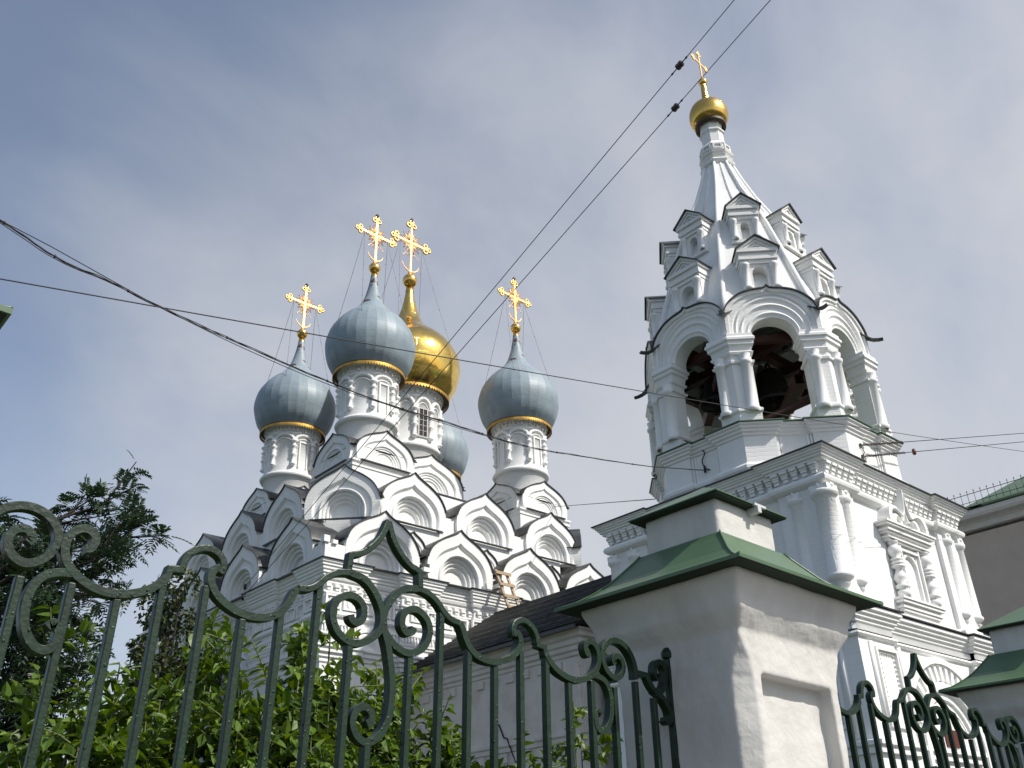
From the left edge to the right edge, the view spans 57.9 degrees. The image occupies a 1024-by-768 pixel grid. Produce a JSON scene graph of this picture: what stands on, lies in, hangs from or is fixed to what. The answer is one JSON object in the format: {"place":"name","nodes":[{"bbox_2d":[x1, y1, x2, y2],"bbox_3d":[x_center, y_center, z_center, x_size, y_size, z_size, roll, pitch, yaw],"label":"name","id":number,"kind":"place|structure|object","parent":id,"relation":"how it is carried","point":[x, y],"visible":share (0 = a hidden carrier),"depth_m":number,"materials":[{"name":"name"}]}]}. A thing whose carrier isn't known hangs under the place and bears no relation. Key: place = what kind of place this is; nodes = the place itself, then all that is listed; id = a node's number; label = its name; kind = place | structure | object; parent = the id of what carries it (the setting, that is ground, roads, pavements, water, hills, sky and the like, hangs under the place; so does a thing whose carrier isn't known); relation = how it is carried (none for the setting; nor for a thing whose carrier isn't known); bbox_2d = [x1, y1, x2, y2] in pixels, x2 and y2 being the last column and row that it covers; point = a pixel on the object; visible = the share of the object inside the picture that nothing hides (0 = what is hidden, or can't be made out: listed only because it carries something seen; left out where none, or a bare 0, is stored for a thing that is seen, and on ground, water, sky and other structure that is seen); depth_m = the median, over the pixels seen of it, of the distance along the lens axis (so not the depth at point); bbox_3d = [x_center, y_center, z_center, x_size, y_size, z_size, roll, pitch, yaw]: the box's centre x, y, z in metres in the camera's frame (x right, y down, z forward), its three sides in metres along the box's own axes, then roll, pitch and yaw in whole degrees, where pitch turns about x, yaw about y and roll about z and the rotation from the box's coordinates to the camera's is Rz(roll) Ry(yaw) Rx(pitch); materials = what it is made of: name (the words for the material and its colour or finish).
{"place":"outdoors","nodes":[
{"label":"outdoors","id":0,"kind":"place"},
{"bbox_2d":[127,214,603,762],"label":"church","id":1,"kind":"structure","parent":0,"point":[453,542],"depth_m":34.44,"materials":[{"name":"paint"}]},
{"bbox_2d":[220,654,247,702],"bbox_3d":[-9.021,10.480,29.729,0.160,3.550,1.720,21,-36,-36],"label":"window","id":2,"kind":"structure","parent":1,"relation":"in","point":[243,664],"depth_m":29.94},
{"bbox_2d":[278,633,297,696],"bbox_3d":[-6.774,9.214,27.513,0.160,3.550,1.720,21,-36,-36],"label":"window","id":3,"kind":"structure","parent":1,"relation":"in","point":[282,653],"depth_m":28.21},
{"bbox_2d":[350,627,383,726],"bbox_3d":[-4.308,8.951,27.171,1.720,3.550,0.160,21,-36,-36],"label":"window","id":4,"kind":"structure","parent":1,"relation":"in","point":[364,631],"depth_m":27.71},
{"bbox_2d":[243,0,733,589],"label":"span wire","id":5,"kind":"object","parent":1,"relation":"attached to","point":[679,64],"visible":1,"depth_m":12.68,"materials":[{"name":"black metal"}]},
{"bbox_2d":[241,0,770,600],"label":"span wire","id":6,"kind":"object","parent":1,"relation":"attached to","point":[675,106],"visible":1,"depth_m":13.01,"materials":[{"name":"black metal"}]},
{"bbox_2d":[554,499,654,506],"bbox_3d":[2.654,3.970,30.645,0.024,4.900,13.431,2,-29,-8],"label":"thin wire","id":7,"kind":"object","parent":1,"relation":"attached to","point":[607,502],"visible":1,"depth_m":28.28,"materials":[{"name":"black metal"}]},
{"bbox_2d":[399,575,613,767],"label":"refectory hall","id":8,"kind":"structure","parent":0,"point":[562,636],"depth_m":24.73,"materials":[{"name":"paint"}]},
{"bbox_2d":[494,569,518,607],"bbox_3d":[-0.138,7.001,31.286,0.906,1.463,0.436,21,-36,-36],"label":"wooden ladder","id":9,"kind":"object","parent":8,"relation":"on","point":[510,585],"visible":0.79,"depth_m":31.30,"materials":[{"name":"beige wood"}]},
{"bbox_2d":[0,0,1023,763],"label":"sky","id":10,"kind":"structure","parent":0,"point":[218,158],"materials":[{"name":"blue"}]},
{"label":"pavement","id":11,"kind":"structure","parent":0,"visible":0},
{"bbox_2d":[0,304,13,328],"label":"fence pillar","id":12,"kind":"structure","parent":11,"relation":"on","point":[5,312],"depth_m":2.40,"materials":[{"name":"metal"}]},
{"bbox_3d":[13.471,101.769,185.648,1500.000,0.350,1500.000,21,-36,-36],"label":"ground","id":13,"kind":"structure","parent":0,"visible":0},
{"bbox_2d":[554,487,883,767],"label":"fence pillar","id":14,"kind":"structure","parent":13,"relation":"on","point":[730,607],"depth_m":4.55,"materials":[{"name":"paint"}]},
{"bbox_2d":[938,606,1023,767],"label":"fence pillar","id":15,"kind":"structure","parent":13,"relation":"on","point":[990,688],"depth_m":7.54,"materials":[{"name":"paint"}]},
{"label":"churchyard","id":16,"kind":"structure","parent":0,"visible":0},
{"bbox_2d":[0,704,70,767],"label":"leafy shrub","id":17,"kind":"object","parent":16,"relation":"on","point":[46,742],"visible":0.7,"depth_m":3.87,"materials":[{"name":"green plant"}]},
{"bbox_2d":[0,604,192,767],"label":"leafy shrub","id":18,"kind":"object","parent":16,"relation":"on","point":[109,745],"visible":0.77,"depth_m":4.17,"materials":[{"name":"green plant"}]},
{"bbox_2d":[0,450,193,767],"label":"rowan tree","id":19,"kind":"object","parent":16,"relation":"on","point":[114,546],"visible":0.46,"depth_m":6.22,"materials":[{"name":"green plant"}]},
{"bbox_2d":[35,688,204,767],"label":"shrub","id":20,"kind":"object","parent":16,"relation":"on","point":[197,697],"visible":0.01,"depth_m":4.70,"materials":[{"name":"green plant"}]},
{"bbox_2d":[115,566,225,757],"bbox_3d":[-10.889,11.208,28.427,3.522,11.084,3.439,-4,-28,5],"label":"linden tree","id":21,"kind":"object","parent":16,"relation":"on","point":[165,665],"visible":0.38,"depth_m":29.80,"materials":[{"name":"green plant"}]},
{"bbox_2d":[143,608,321,767],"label":"leafy shrub","id":22,"kind":"object","parent":16,"relation":"on","point":[203,742],"visible":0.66,"depth_m":4.43,"materials":[{"name":"green plant"}]},
{"bbox_2d":[221,601,381,767],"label":"leafy shrub","id":23,"kind":"object","parent":16,"relation":"on","point":[325,704],"visible":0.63,"depth_m":4.72,"materials":[{"name":"green plant"}]},
{"bbox_2d":[330,658,430,767],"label":"leafy shrub","id":24,"kind":"object","parent":16,"relation":"on","point":[385,749],"visible":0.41,"depth_m":5.03,"materials":[{"name":"green plant"}]},
{"bbox_2d":[383,667,508,767],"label":"leafy shrub","id":25,"kind":"object","parent":16,"relation":"on","point":[450,752],"visible":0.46,"depth_m":5.20,"materials":[{"name":"green plant"}]},
{"bbox_2d":[499,731,575,767],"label":"sapling","id":26,"kind":"object","parent":16,"relation":"on","point":[532,758],"visible":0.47,"depth_m":5.53,"materials":[{"name":"green plant"}]},
{"bbox_2d":[552,702,623,767],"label":"sapling","id":27,"kind":"object","parent":16,"relation":"on","point":[603,738],"visible":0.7,"depth_m":5.99,"materials":[{"name":"green plant"}]},
{"bbox_2d":[590,52,993,767],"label":"bell tower","id":28,"kind":"structure","parent":16,"relation":"on","point":[748,296],"depth_m":22.80,"materials":[{"name":"paint"}]},
{"bbox_2d":[0,219,710,472],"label":"cable bundle","id":29,"kind":"object","parent":28,"relation":"attached to","point":[3,223],"visible":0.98,"depth_m":12.05,"materials":[{"name":"black metal"}]},
{"bbox_2d":[699,373,721,412],"bbox_3d":[5.617,0.146,25.584,1.017,1.017,1.017,21,-36,-36],"label":"bell","id":30,"kind":"object","parent":28,"relation":"hanging from","point":[708,395],"visible":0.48,"depth_m":25.50,"materials":[{"name":"brown metal"}]},
{"bbox_2d":[756,363,799,415],"bbox_3d":[7.180,0.025,25.641,1.389,1.389,1.389,21,-36,-36],"label":"bell","id":31,"kind":"object","parent":28,"relation":"hanging from","point":[772,385],"visible":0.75,"depth_m":25.34,"materials":[{"name":"brown metal"}]},
{"bbox_2d":[873,489,946,623],"bbox_3d":[9.135,3.862,21.252,2.300,3.040,0.371,21,-36,-36],"label":"window","id":32,"kind":"structure","parent":28,"relation":"in","point":[908,539],"depth_m":21.08,"materials":[{"name":"white paint"}]},
{"bbox_2d":[859,433,1023,454],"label":"stay wire","id":33,"kind":"object","parent":28,"relation":"attached to","point":[879,443],"visible":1,"depth_m":23.20,"materials":[{"name":"black metal"}]},
{"bbox_2d":[861,441,1023,462],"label":"stay wire","id":34,"kind":"object","parent":28,"relation":"attached to","point":[914,451],"visible":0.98,"depth_m":23.27,"materials":[{"name":"black metal"}]},
{"bbox_2d":[947,475,1023,636],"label":"town house","id":35,"kind":"structure","parent":16,"relation":"on","point":[991,526],"depth_m":29.78,"materials":[{"name":"beige paint"}]},
{"bbox_2d":[0,278,1023,451],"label":"thin wire","id":36,"kind":"object","parent":35,"relation":"attached to","point":[428,354],"visible":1,"depth_m":10.38,"materials":[{"name":"black metal"}]},
{"bbox_3d":[-0.508,2.870,2.449,3.430,0.700,0.440,21,-36,-36],"label":"plinth wall","id":37,"kind":"object","parent":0,"visible":0},
{"bbox_2d":[0,501,679,767],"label":"fence panel","id":38,"kind":"object","parent":37,"relation":"on","point":[59,547],"visible":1,"depth_m":3.36,"materials":[{"name":"green metal"}]},
{"bbox_3d":[2.782,4.163,5.044,3.600,0.700,0.440,21,-36,-36],"label":"plinth wall","id":39,"kind":"object","parent":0,"visible":0},
{"bbox_2d":[836,653,1023,767],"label":"fence panel","id":40,"kind":"object","parent":39,"relation":"on","point":[926,713],"visible":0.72,"depth_m":6.09,"materials":[{"name":"green metal"}]}
]}

